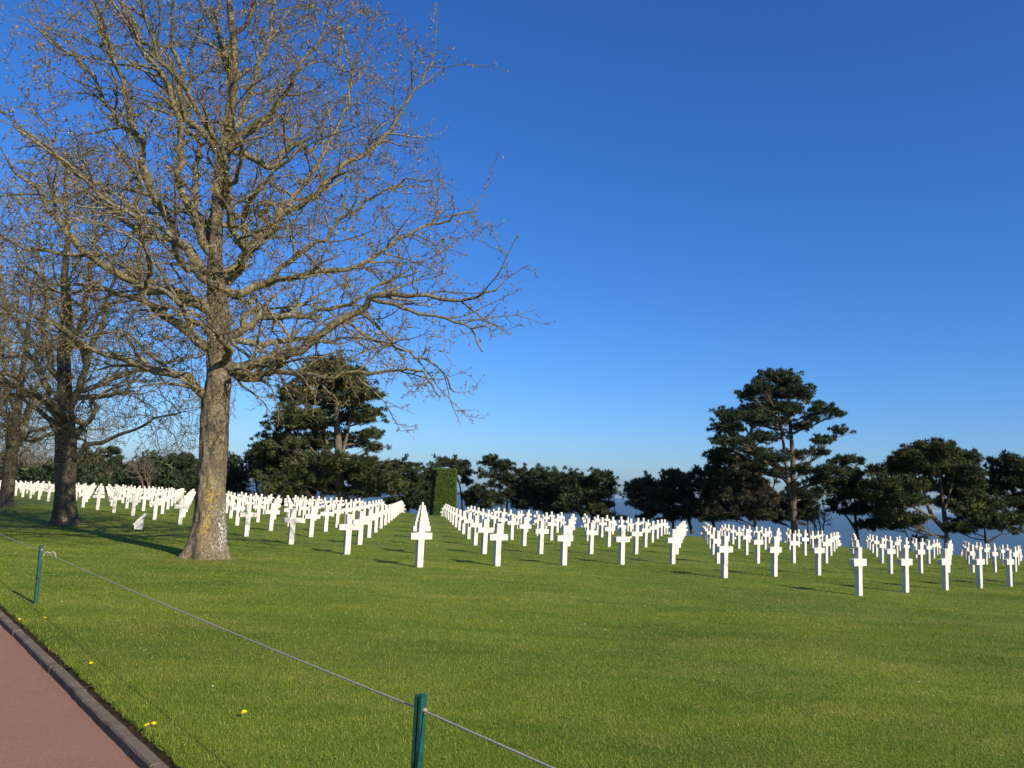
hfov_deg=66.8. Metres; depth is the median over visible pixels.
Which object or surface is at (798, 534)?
cross
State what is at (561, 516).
cross
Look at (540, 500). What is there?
pine tree
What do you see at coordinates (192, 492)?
crosses
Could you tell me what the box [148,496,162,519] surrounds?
cross
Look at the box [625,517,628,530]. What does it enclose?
cross
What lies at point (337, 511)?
cross
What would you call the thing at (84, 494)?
cross
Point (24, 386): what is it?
bare tree
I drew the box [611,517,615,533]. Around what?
cross
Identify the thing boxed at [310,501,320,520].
cross
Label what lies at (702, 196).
sky
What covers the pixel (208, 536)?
bare tree
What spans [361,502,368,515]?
cross
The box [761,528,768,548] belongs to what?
cross
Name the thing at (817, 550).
cross
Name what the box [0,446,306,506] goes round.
woods undergrowth
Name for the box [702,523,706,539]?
cross
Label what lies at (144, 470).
bare tree
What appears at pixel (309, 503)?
cross
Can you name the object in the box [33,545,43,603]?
fence post
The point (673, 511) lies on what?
pine tree
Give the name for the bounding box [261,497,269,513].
cross
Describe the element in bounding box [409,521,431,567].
cross
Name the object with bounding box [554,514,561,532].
cross
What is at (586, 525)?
cross
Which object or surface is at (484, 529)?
cross
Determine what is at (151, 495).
cross
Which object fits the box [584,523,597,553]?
cross
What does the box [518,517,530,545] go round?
cross
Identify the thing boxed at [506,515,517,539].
cross
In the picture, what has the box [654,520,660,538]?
cross
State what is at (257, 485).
bare tree
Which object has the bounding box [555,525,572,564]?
cross
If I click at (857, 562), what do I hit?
cross
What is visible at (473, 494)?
pine bush
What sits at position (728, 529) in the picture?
cross
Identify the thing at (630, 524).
cross
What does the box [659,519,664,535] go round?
cross
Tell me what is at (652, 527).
cross
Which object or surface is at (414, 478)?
pine tree
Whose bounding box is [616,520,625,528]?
cross
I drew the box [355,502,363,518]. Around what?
cross
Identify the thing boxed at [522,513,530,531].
cross
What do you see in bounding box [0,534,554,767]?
rope
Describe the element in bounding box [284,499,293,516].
cross
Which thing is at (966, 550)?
cross
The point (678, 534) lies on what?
cross
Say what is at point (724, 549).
cross
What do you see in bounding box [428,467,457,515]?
clipped hedge
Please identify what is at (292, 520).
cross
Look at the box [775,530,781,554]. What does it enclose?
cross
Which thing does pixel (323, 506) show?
cross
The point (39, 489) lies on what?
cross
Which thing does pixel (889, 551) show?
cross
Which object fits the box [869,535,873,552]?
cross
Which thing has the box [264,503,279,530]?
cross
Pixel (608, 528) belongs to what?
cross
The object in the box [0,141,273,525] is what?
bare tree
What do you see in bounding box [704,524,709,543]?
cross
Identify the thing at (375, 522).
cross
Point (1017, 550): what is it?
cross
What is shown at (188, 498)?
cross
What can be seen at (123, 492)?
cross
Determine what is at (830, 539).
cross
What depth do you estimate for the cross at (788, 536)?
40.71 m
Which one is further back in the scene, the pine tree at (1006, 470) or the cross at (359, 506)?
the pine tree at (1006, 470)
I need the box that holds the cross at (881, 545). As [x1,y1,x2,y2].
[877,538,885,562]
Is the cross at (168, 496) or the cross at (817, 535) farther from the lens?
the cross at (817, 535)
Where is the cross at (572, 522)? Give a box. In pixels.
[566,516,575,534]
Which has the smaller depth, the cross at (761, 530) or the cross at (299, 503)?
the cross at (299, 503)
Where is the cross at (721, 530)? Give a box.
[719,525,722,537]
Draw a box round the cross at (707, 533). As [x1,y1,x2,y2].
[705,525,711,547]
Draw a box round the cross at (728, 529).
[725,524,730,540]
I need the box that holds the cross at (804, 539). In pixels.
[800,532,808,555]
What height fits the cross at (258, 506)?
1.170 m
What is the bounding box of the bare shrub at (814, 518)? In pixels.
[808,503,831,544]
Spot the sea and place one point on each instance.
(841, 525)
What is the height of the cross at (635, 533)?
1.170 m
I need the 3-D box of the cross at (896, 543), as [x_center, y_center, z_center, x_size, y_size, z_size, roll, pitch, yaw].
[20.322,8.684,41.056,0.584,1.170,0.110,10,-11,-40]
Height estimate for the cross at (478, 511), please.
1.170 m
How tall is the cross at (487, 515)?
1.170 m
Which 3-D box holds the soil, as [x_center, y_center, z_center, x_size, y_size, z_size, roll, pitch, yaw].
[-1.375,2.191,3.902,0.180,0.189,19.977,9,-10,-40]
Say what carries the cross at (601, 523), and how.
on the lawn at (342, 645)
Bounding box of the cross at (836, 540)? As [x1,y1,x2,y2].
[835,532,838,548]
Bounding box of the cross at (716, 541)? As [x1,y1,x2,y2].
[711,531,720,563]
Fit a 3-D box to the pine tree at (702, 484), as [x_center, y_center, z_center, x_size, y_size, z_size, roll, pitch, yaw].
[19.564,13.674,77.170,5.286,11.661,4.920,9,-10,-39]
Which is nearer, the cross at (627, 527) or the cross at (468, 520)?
the cross at (468, 520)
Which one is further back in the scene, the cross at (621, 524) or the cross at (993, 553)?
the cross at (621, 524)
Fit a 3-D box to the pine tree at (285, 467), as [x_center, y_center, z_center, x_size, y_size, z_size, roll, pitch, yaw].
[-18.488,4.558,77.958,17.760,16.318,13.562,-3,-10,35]
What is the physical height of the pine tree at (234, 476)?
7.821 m
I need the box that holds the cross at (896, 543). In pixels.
[893,537,899,556]
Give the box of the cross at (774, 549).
[767,537,781,576]
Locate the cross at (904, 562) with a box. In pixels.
[897,547,912,592]
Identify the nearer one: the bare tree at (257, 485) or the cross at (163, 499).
the cross at (163, 499)
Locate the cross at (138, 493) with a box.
[132,489,141,504]
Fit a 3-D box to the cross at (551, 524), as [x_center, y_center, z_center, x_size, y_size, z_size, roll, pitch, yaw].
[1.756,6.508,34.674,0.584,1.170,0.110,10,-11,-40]
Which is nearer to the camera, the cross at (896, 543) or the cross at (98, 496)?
the cross at (896, 543)
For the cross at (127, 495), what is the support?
on the lawn at (342, 645)
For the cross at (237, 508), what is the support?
on the lawn at (342, 645)
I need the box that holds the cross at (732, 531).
[729,525,736,543]
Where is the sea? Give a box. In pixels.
[238,481,1023,560]
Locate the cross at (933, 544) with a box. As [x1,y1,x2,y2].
[930,540,936,558]
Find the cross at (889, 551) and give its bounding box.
[884,541,895,573]
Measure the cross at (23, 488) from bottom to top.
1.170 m
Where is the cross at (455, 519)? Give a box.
[451,508,457,526]
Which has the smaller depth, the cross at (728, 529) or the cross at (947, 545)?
the cross at (947, 545)
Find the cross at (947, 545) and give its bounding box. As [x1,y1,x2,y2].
[945,543,951,572]
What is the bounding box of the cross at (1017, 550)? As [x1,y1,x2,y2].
[1016,546,1019,564]
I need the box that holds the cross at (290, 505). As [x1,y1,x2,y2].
[283,502,296,526]
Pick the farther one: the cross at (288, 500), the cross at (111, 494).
the cross at (111, 494)
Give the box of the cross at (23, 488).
[19,483,26,496]
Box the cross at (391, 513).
[390,504,395,520]
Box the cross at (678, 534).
[674,526,681,553]
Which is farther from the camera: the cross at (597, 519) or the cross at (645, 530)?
the cross at (597, 519)
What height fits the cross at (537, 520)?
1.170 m
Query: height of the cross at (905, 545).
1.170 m
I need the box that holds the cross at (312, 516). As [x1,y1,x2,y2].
[304,507,319,536]
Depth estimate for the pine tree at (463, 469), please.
92.71 m
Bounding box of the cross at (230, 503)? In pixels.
[226,497,235,517]
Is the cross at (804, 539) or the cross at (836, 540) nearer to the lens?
the cross at (804, 539)
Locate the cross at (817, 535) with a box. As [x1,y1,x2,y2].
[814,531,820,538]
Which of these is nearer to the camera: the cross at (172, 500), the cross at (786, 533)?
the cross at (786, 533)
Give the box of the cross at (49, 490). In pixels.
[44,486,54,500]
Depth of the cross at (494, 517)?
41.37 m
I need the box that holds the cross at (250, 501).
[244,497,254,504]
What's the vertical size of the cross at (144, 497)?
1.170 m
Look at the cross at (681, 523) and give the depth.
40.50 m
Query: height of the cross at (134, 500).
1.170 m
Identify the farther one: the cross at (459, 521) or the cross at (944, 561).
the cross at (459, 521)
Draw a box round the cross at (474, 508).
[471,506,476,518]
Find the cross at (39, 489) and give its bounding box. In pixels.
[35,485,43,499]
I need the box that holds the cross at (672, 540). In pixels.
[665,529,679,563]
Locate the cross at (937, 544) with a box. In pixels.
[935,539,938,554]
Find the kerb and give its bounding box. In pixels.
[0,610,168,767]
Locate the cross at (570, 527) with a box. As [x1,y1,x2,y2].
[567,519,574,545]
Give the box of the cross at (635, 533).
[630,524,642,553]
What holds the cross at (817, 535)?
on the lawn at (342, 645)
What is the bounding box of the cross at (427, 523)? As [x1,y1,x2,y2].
[413,513,429,525]
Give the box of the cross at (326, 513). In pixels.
[319,505,333,531]
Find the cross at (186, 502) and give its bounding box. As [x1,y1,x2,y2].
[178,495,190,516]
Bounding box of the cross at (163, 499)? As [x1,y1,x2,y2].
[158,493,169,513]
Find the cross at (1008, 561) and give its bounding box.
[1003,550,1013,586]
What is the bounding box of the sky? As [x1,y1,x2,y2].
[0,0,1023,513]
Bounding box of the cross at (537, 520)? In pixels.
[533,514,542,535]
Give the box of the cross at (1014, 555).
[1011,546,1017,571]
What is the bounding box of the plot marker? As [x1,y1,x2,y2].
[133,513,147,528]
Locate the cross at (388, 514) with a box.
[387,504,393,522]
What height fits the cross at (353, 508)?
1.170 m
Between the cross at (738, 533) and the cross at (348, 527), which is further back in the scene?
the cross at (738, 533)
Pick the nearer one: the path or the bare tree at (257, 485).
the path
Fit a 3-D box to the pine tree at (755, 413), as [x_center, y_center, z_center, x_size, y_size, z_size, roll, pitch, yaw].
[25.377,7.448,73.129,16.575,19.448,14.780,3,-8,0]
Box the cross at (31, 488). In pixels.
[27,484,34,497]
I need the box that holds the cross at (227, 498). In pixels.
[226,495,229,512]
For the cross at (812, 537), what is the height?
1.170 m
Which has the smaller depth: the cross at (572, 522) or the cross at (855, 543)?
the cross at (855, 543)
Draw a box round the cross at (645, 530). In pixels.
[640,522,650,546]
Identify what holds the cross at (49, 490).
on the lawn at (342, 645)
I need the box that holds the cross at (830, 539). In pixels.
[828,533,834,555]
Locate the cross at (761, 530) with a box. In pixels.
[759,526,762,539]
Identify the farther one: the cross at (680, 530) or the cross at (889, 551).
the cross at (680, 530)
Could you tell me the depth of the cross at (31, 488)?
57.50 m
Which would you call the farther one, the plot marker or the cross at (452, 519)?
the cross at (452, 519)
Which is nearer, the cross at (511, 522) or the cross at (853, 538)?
the cross at (853, 538)
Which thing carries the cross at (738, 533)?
on the lawn at (342, 645)
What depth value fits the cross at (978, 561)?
21.43 m
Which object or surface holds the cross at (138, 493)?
on the lawn at (342, 645)
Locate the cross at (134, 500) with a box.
[127,493,140,515]
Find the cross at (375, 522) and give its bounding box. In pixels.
[372,507,382,532]
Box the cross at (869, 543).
[867,534,870,549]
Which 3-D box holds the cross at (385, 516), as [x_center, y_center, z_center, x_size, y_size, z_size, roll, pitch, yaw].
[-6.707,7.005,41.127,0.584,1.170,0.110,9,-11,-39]
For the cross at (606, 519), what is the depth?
56.86 m
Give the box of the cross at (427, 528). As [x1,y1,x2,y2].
[411,516,430,531]
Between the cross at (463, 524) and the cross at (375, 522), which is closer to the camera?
the cross at (375, 522)
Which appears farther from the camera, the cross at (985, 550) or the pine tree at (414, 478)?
the pine tree at (414, 478)
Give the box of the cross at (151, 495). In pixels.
[147,490,156,506]
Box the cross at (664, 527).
[663,519,667,533]
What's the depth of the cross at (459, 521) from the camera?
39.89 m
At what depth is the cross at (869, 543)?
53.56 m
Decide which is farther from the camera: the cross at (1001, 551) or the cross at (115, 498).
the cross at (1001, 551)
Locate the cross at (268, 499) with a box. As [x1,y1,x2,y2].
[266,495,271,509]
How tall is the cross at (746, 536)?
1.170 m
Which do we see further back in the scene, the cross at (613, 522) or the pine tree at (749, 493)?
the pine tree at (749, 493)
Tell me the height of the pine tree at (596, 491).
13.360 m
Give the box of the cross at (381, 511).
[378,506,386,527]
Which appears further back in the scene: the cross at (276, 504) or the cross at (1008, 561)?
the cross at (276, 504)
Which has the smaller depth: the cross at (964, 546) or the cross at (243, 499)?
the cross at (964, 546)
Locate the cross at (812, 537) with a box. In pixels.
[809,531,815,547]
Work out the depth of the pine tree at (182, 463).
102.80 m
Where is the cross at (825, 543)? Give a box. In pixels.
[821,535,830,562]
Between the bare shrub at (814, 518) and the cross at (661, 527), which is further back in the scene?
the bare shrub at (814, 518)
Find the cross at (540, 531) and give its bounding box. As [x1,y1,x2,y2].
[533,521,548,553]
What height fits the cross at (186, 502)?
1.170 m
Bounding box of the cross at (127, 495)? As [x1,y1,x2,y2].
[122,490,132,507]
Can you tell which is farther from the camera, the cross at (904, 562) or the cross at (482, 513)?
the cross at (482, 513)
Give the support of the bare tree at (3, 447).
on the lawn at (342, 645)
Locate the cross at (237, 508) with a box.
[231,500,244,525]
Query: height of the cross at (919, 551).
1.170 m
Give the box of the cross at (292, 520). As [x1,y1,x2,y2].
[283,509,302,543]
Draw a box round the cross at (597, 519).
[594,515,599,530]
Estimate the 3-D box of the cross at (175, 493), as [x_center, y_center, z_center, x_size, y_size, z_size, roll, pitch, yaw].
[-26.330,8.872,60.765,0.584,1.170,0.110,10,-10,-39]
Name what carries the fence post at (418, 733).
on the lawn at (342, 645)
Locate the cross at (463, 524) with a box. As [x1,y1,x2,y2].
[458,511,466,533]
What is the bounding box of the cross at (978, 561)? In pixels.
[973,549,984,587]
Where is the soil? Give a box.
[0,606,177,767]
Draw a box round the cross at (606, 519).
[604,515,609,526]
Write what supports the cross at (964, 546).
on the lawn at (342, 645)
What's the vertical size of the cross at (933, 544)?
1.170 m
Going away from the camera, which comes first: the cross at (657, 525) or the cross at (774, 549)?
the cross at (774, 549)
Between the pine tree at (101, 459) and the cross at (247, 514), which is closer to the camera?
the cross at (247, 514)
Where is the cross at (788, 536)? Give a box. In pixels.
[786,529,790,549]
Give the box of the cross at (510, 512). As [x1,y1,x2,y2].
[506,510,513,525]
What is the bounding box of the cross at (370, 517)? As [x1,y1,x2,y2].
[364,509,376,537]
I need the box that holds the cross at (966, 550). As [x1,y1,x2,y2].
[964,542,969,563]
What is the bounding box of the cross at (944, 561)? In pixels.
[938,548,950,589]
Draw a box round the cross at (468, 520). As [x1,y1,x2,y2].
[462,513,473,538]
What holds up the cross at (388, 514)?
on the lawn at (342, 645)
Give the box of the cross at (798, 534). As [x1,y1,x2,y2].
[796,529,801,546]
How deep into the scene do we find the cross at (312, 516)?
27.33 m
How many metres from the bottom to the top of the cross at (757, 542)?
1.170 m
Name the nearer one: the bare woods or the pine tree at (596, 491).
the pine tree at (596, 491)
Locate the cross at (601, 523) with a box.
[598,517,605,536]
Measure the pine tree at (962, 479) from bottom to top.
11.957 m
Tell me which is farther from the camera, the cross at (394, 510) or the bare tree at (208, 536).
the cross at (394, 510)
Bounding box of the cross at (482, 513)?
[479,509,486,522]
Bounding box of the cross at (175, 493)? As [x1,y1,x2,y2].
[174,490,179,502]
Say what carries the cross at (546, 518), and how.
on the lawn at (342, 645)
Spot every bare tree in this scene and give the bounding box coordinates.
[0,0,554,559]
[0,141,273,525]
[0,266,143,506]
[0,296,75,461]
[0,445,32,475]
[19,441,54,467]
[121,456,162,488]
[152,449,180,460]
[246,460,263,494]
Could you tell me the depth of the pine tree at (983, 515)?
66.76 m
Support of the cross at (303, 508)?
on the lawn at (342, 645)
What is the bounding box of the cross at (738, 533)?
[734,527,742,548]
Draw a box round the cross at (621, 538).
[614,527,629,564]
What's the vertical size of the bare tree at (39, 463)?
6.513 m
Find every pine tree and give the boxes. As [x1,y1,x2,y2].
[95,445,128,466]
[95,453,112,466]
[105,461,123,471]
[148,450,198,479]
[226,450,252,494]
[236,436,263,479]
[248,349,408,507]
[381,452,430,512]
[416,453,474,511]
[473,453,520,513]
[504,462,538,510]
[518,462,567,516]
[546,466,589,520]
[574,467,615,522]
[610,470,670,525]
[650,467,697,533]
[680,464,732,527]
[701,367,869,540]
[706,455,784,526]
[761,480,830,543]
[812,471,877,545]
[852,436,992,547]
[868,513,929,550]
[941,493,1023,543]
[982,449,1023,515]
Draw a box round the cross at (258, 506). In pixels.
[252,500,264,521]
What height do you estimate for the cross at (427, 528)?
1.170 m
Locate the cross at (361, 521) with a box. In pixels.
[352,511,369,544]
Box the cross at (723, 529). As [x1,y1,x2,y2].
[722,524,726,535]
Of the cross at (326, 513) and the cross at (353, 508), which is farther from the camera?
the cross at (353, 508)
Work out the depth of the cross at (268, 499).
58.39 m
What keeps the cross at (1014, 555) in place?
on the lawn at (342, 645)
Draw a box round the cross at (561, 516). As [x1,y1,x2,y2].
[559,512,564,527]
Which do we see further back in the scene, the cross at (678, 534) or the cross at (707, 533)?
the cross at (707, 533)
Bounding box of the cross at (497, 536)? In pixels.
[487,523,507,565]
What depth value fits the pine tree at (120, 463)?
108.77 m
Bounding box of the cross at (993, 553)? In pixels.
[990,545,997,571]
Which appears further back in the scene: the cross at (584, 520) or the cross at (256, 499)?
the cross at (256, 499)
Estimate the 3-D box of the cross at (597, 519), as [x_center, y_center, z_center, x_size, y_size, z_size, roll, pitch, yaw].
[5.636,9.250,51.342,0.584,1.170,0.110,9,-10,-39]
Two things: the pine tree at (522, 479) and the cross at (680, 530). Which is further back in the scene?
the pine tree at (522, 479)
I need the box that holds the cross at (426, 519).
[415,511,428,520]
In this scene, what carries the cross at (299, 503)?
on the lawn at (342, 645)
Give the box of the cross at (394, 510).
[393,503,397,518]
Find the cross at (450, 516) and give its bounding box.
[447,506,452,521]
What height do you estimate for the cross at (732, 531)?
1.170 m
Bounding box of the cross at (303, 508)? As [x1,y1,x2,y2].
[298,501,309,522]
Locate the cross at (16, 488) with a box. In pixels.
[14,483,20,495]
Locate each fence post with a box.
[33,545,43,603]
[410,693,426,767]
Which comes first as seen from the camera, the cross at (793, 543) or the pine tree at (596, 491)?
the cross at (793, 543)
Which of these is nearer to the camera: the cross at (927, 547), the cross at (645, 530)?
the cross at (645, 530)
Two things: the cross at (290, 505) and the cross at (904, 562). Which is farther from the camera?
the cross at (290, 505)
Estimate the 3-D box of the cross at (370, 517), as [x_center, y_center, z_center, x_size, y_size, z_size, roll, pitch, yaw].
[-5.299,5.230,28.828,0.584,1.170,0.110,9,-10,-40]
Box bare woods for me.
[0,441,154,479]
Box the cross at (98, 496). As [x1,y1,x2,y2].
[92,490,104,509]
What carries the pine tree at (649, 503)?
on the lawn at (342, 645)
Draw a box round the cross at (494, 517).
[489,511,498,530]
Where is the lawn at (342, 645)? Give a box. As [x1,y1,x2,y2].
[0,489,1023,767]
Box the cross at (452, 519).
[449,507,454,524]
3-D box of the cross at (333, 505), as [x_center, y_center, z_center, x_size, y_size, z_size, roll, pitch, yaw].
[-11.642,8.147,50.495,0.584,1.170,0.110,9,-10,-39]
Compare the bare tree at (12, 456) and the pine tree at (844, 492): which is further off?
the pine tree at (844, 492)
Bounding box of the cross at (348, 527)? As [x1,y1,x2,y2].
[337,514,358,554]
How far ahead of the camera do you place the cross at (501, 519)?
37.28 m
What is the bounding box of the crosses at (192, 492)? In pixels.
[0,480,974,556]
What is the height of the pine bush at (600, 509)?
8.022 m
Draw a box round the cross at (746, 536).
[741,529,750,554]
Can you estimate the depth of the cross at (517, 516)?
46.94 m
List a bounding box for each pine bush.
[458,482,502,514]
[581,502,628,521]
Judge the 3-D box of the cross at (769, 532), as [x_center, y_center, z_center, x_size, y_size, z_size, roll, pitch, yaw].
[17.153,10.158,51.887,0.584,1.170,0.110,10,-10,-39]
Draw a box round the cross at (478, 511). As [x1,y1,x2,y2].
[474,507,480,515]
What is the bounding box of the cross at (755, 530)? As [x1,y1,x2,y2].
[752,527,759,539]
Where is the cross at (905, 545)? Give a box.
[902,539,909,548]
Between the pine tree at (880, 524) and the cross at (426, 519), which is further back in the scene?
the pine tree at (880, 524)
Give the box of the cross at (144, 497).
[139,492,149,510]
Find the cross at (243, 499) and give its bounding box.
[238,495,247,511]
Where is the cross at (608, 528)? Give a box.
[603,521,614,546]
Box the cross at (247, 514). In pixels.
[239,504,256,536]
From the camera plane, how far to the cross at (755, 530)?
44.87 m
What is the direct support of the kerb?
on the path
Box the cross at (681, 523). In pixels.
[679,522,684,542]
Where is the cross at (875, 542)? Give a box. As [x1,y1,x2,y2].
[872,536,878,556]
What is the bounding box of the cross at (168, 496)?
[166,492,173,508]
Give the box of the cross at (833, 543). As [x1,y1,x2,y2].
[832,532,836,550]
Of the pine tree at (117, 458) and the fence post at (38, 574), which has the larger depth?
the pine tree at (117, 458)
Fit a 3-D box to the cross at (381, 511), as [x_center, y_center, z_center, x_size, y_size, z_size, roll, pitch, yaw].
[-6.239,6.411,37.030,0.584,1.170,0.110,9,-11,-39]
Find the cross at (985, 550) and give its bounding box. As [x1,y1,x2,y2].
[982,544,988,564]
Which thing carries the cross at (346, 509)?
on the lawn at (342, 645)
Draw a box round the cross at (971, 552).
[967,544,974,571]
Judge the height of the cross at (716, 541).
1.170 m
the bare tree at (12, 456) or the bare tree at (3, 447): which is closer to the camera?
the bare tree at (12, 456)
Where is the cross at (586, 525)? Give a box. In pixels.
[582,518,589,540]
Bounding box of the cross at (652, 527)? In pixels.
[648,521,656,541]
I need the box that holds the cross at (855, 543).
[850,540,858,573]
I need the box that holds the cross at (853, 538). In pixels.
[850,536,859,546]
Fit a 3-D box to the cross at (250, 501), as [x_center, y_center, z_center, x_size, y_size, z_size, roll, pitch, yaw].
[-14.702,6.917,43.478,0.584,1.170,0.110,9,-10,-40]
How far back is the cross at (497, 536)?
19.42 m
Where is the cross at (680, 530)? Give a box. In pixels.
[677,524,683,547]
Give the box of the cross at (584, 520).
[582,515,587,529]
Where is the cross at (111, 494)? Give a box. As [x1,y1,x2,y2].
[108,489,114,505]
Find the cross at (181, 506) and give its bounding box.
[173,498,189,524]
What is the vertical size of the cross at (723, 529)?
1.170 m
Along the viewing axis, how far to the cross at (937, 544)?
52.39 m
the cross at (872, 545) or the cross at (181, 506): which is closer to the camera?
the cross at (181, 506)
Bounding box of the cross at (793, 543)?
[788,534,798,562]
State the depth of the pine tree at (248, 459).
94.79 m
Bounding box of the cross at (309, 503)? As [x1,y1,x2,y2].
[307,498,313,513]
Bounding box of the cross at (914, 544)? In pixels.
[912,538,916,557]
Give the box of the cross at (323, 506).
[320,501,329,517]
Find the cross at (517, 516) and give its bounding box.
[514,511,521,528]
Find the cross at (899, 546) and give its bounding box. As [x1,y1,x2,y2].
[898,536,901,550]
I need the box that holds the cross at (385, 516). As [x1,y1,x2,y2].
[383,505,390,524]
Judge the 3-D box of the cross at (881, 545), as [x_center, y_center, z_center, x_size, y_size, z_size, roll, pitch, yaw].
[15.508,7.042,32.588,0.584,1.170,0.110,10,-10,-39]
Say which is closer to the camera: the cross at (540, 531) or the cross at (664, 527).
the cross at (540, 531)
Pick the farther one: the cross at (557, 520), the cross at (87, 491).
the cross at (87, 491)
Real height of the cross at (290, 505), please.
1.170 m
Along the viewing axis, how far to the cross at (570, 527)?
30.56 m
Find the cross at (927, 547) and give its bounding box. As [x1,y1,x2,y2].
[924,540,931,563]
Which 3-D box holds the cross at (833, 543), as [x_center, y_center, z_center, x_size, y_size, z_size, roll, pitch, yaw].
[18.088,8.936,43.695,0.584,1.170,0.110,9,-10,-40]
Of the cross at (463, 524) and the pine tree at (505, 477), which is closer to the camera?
the cross at (463, 524)
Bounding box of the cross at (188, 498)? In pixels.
[186,493,192,511]
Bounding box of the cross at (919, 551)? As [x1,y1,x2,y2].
[915,542,924,572]
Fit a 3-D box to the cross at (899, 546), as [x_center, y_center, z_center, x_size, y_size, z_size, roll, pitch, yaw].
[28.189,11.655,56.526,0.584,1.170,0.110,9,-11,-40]
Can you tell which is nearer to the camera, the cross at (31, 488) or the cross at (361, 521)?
the cross at (361, 521)
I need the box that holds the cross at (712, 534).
[708,528,715,554]
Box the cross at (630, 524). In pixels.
[626,519,633,537]
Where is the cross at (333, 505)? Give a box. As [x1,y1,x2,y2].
[329,500,335,516]
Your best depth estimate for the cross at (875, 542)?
39.55 m
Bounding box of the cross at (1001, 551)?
[999,545,1004,564]
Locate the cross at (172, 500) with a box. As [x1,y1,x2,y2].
[170,491,176,505]
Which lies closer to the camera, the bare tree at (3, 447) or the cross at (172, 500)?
the cross at (172, 500)
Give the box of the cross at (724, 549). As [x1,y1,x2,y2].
[716,536,732,577]
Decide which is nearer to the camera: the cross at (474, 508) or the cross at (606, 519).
the cross at (606, 519)
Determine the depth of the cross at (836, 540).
50.64 m
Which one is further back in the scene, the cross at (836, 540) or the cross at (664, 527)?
the cross at (664, 527)
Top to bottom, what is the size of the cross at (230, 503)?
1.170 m
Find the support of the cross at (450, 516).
on the lawn at (342, 645)
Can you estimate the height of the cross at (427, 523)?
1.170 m
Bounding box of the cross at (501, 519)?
[497,513,507,533]
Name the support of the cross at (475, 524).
on the lawn at (342, 645)
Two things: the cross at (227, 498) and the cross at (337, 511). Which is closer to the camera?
the cross at (337, 511)
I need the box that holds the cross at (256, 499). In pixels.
[252,495,260,509]
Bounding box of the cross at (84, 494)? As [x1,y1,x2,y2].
[78,489,89,506]
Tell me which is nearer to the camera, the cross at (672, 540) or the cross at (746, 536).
the cross at (672, 540)
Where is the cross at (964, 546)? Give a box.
[963,542,965,558]
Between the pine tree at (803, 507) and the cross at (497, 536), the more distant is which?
the pine tree at (803, 507)
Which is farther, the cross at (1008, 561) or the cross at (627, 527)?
the cross at (627, 527)
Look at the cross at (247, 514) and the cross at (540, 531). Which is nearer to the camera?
the cross at (540, 531)
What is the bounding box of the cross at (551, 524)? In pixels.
[546,516,556,540]
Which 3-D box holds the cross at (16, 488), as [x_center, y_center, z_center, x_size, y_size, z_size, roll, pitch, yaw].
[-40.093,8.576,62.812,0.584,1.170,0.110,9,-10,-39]
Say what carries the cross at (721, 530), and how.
on the lawn at (342, 645)
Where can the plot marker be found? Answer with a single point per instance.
(138, 523)
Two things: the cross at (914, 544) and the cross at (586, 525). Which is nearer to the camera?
the cross at (586, 525)
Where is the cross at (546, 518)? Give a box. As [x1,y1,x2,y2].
[542,512,549,528]
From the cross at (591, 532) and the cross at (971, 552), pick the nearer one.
the cross at (591, 532)
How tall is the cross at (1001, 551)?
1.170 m
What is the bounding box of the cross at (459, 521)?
[454,510,461,529]
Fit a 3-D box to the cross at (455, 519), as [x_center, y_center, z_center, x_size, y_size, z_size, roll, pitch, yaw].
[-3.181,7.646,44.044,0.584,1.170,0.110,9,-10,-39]
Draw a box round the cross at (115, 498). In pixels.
[109,492,121,512]
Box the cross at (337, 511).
[331,504,343,526]
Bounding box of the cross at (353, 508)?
[349,503,358,518]
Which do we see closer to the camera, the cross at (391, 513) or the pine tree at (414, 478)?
the cross at (391, 513)
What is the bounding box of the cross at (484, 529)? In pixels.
[476,519,493,553]
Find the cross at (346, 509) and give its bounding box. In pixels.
[341,503,351,523]
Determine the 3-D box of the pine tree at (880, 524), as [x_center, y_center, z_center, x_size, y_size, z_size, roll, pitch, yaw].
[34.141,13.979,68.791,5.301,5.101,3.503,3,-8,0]
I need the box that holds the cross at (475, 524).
[468,515,481,544]
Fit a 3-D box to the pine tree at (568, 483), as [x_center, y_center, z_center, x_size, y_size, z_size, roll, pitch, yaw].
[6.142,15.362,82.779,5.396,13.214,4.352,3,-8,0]
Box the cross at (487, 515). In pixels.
[484,510,491,526]
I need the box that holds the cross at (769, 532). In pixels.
[767,527,771,542]
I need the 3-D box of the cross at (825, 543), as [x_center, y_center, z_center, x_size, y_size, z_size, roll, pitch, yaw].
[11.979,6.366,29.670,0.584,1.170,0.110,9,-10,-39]
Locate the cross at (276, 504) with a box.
[269,499,280,518]
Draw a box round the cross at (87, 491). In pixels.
[85,487,91,501]
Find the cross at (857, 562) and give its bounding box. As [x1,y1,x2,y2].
[849,547,866,595]
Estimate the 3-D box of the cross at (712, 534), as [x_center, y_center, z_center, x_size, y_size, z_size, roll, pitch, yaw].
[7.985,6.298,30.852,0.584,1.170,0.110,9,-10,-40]
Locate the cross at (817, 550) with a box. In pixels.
[811,538,824,575]
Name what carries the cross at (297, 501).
on the lawn at (342, 645)
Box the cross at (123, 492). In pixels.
[119,488,126,502]
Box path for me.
[0,625,138,767]
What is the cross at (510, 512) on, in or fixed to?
on the lawn at (342, 645)
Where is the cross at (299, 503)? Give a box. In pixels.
[295,499,302,515]
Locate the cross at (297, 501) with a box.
[293,497,298,510]
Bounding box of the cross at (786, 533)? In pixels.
[784,528,788,543]
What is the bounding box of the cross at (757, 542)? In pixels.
[751,532,762,562]

